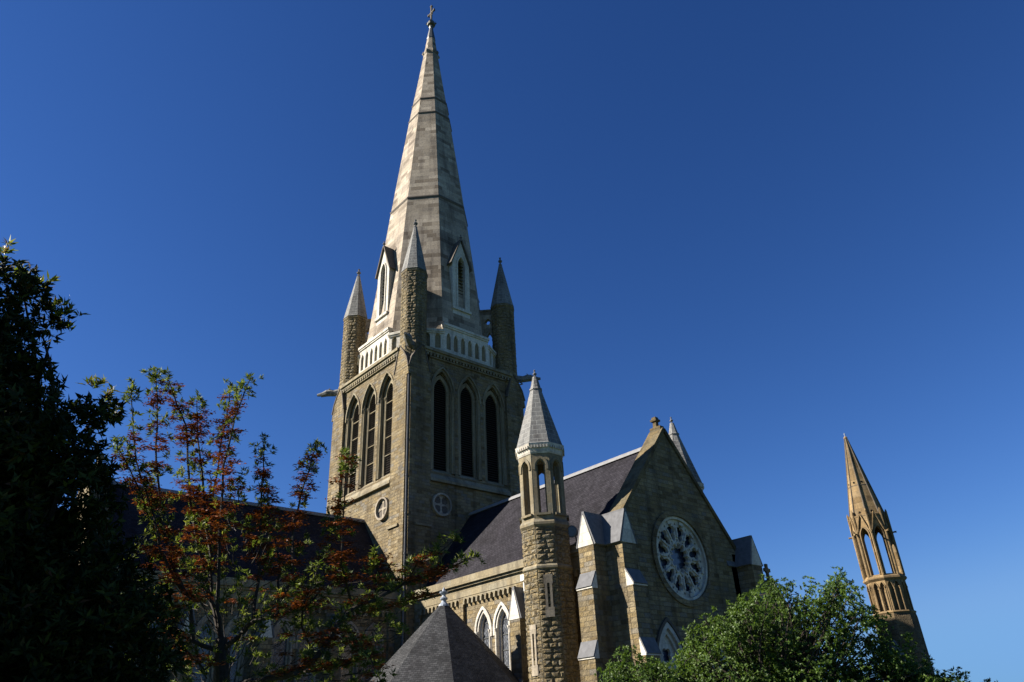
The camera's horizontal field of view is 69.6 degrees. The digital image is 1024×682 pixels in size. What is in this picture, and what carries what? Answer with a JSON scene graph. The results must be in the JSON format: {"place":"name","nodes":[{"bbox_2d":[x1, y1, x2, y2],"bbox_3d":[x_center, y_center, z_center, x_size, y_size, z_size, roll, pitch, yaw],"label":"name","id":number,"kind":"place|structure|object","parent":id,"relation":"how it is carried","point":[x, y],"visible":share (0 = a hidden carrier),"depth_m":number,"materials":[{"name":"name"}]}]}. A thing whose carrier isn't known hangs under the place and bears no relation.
{"place":"outdoors","nodes":[
{"label":"outdoors","id":0,"kind":"place"},
{"bbox_2d":[0,0,1023,681],"label":"sky","id":1,"kind":"structure","parent":0,"point":[776,231],"materials":[{"name":"blue"}]},
{"bbox_2d":[763,564,813,655],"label":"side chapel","id":2,"kind":"structure","parent":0,"point":[766,569],"depth_m":55.76,"materials":[{"name":"stone"}]},
{"label":"path","id":3,"kind":"structure","parent":0,"visible":0},
{"bbox_2d":[843,433,934,678],"bbox_3d":[24.268,15.380,48.431,3.503,20.053,2.835,20,-36,-36],"label":"stone turret","id":4,"kind":"object","parent":3,"relation":"on","point":[869,518],"visible":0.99,"depth_m":48.40,"materials":[{"name":"beige stone"}]},
{"label":"ground","id":5,"kind":"structure","parent":0,"visible":0},
{"bbox_2d":[0,235,192,681],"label":"broadleaf tree","id":6,"kind":"object","parent":5,"relation":"on","point":[61,614],"visible":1,"depth_m":9.95,"materials":[{"name":"green plant"}]},
{"bbox_2d":[108,366,486,681],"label":"flowering tree","id":7,"kind":"object","parent":5,"relation":"on","point":[360,644],"visible":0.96,"depth_m":13.36,"materials":[{"name":"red plant"}]},
{"bbox_2d":[74,5,784,681],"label":"cathedral","id":8,"kind":"structure","parent":5,"relation":"on","point":[436,431],"depth_m":52.28,"materials":[{"name":"stone"}]},
{"bbox_2d":[136,614,170,670],"bbox_3d":[-20.620,17.880,42.106,1.840,4.838,0.460,20,-36,-36],"label":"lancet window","id":9,"kind":"structure","parent":8,"relation":"in","point":[159,614],"depth_m":42.82,"materials":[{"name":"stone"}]},
{"bbox_2d":[187,613,217,681],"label":"lancet window","id":10,"kind":"structure","parent":8,"relation":"in","point":[203,620],"depth_m":44.23,"materials":[{"name":"stone"}]},
{"bbox_2d":[223,614,249,681],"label":"lancet window","id":11,"kind":"structure","parent":8,"relation":"in","point":[238,663],"depth_m":45.20,"materials":[{"name":"stone"}]},
{"bbox_2d":[269,617,294,681],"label":"lancet window","id":12,"kind":"structure","parent":8,"relation":"in","point":[286,646],"depth_m":47.13,"materials":[{"name":"glass"}]},
{"bbox_2d":[294,620,319,681],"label":"lancet window","id":13,"kind":"structure","parent":8,"relation":"in","point":[298,645],"depth_m":47.65,"materials":[{"name":"stone"}]},
{"bbox_2d":[340,621,359,681],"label":"lancet window","id":14,"kind":"structure","parent":8,"relation":"in","point":[342,671],"depth_m":49.65,"materials":[{"name":"glass"}]},
{"bbox_2d":[342,393,359,496],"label":"belfry window","id":15,"kind":"structure","parent":8,"relation":"in","point":[354,396],"depth_m":67.06,"materials":[{"name":"stone"}]},
{"bbox_2d":[358,382,376,487],"bbox_3d":[-12.312,7.968,64.254,0.723,9.469,2.598,20,-36,-36],"label":"belfry window","id":16,"kind":"structure","parent":8,"relation":"in","point":[362,448],"depth_m":64.57,"materials":[{"name":"stone"}]},
{"bbox_2d":[361,622,383,681],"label":"lancet window","id":17,"kind":"structure","parent":8,"relation":"in","point":[372,625],"depth_m":51.25,"materials":[{"name":"glass"}]},
{"bbox_2d":[376,371,393,479],"bbox_3d":[-10.471,6.874,62.405,0.723,9.469,2.598,20,-36,-36],"label":"belfry window","id":18,"kind":"structure","parent":8,"relation":"in","point":[381,423],"depth_m":62.84,"materials":[{"name":"stone"}]},
{"bbox_2d":[431,367,454,474],"bbox_3d":[-6.008,6.530,62.202,2.618,9.469,0.723,20,-36,-36],"label":"belfry window","id":19,"kind":"structure","parent":8,"relation":"in","point":[449,452],"depth_m":62.23,"materials":[{"name":"stone"}]},
{"bbox_2d":[457,375,481,479],"bbox_3d":[-3.862,7.318,63.871,2.618,9.469,0.723,20,-36,-36],"label":"belfry window","id":20,"kind":"structure","parent":8,"relation":"in","point":[476,436],"depth_m":63.94,"materials":[{"name":"stone"}]},
{"bbox_2d":[474,606,492,649],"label":"lancet window","id":21,"kind":"structure","parent":8,"relation":"in","point":[483,629],"depth_m":47.26,"materials":[{"name":"stone"}]},
{"bbox_2d":[483,383,506,485],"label":"belfry window","id":22,"kind":"structure","parent":8,"relation":"in","point":[499,420],"depth_m":65.61,"materials":[{"name":"stone"}]},
{"bbox_2d":[493,601,511,670],"bbox_3d":[-0.472,18.560,45.324,0.460,4.838,1.840,20,-36,-36],"label":"lancet window","id":23,"kind":"structure","parent":8,"relation":"in","point":[501,625],"depth_m":45.76,"materials":[{"name":"stone"}]},
{"bbox_2d":[567,525,577,545],"bbox_3d":[3.561,11.227,42.417,0.691,1.061,0.905,-13,-30,18],"label":"floodlight","id":24,"kind":"object","parent":8,"relation":"attached to","point":[572,531],"visible":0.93,"depth_m":42.16,"materials":[{"name":"metal"}]},
{"bbox_2d":[656,617,688,678],"bbox_3d":[8.397,17.271,39.432,2.800,4.658,0.640,20,-36,-36],"label":"tracery window","id":25,"kind":"structure","parent":8,"relation":"in","point":[668,637],"depth_m":40.06,"materials":[{"name":"stone"}]},
{"bbox_2d":[651,510,712,606],"bbox_3d":[9.905,12.837,43.571,5.560,5.560,0.620,20,-36,-36],"label":"rose window","id":26,"kind":"structure","parent":8,"relation":"in","point":[679,558],"depth_m":43.75,"materials":[{"name":"stone"}]},
{"bbox_2d":[710,631,729,676],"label":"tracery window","id":27,"kind":"structure","parent":8,"relation":"in","point":[711,631],"depth_m":42.62,"materials":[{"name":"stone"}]},
{"bbox_2d":[370,587,519,681],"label":"roof","id":28,"kind":"structure","parent":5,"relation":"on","point":[444,642],"depth_m":40.02,"materials":[{"name":"stone"}]},
{"bbox_2d":[594,566,997,681],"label":"leafy tree","id":29,"kind":"object","parent":5,"relation":"on","point":[795,661],"visible":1,"depth_m":22.50,"materials":[{"name":"green plant"}]}
]}

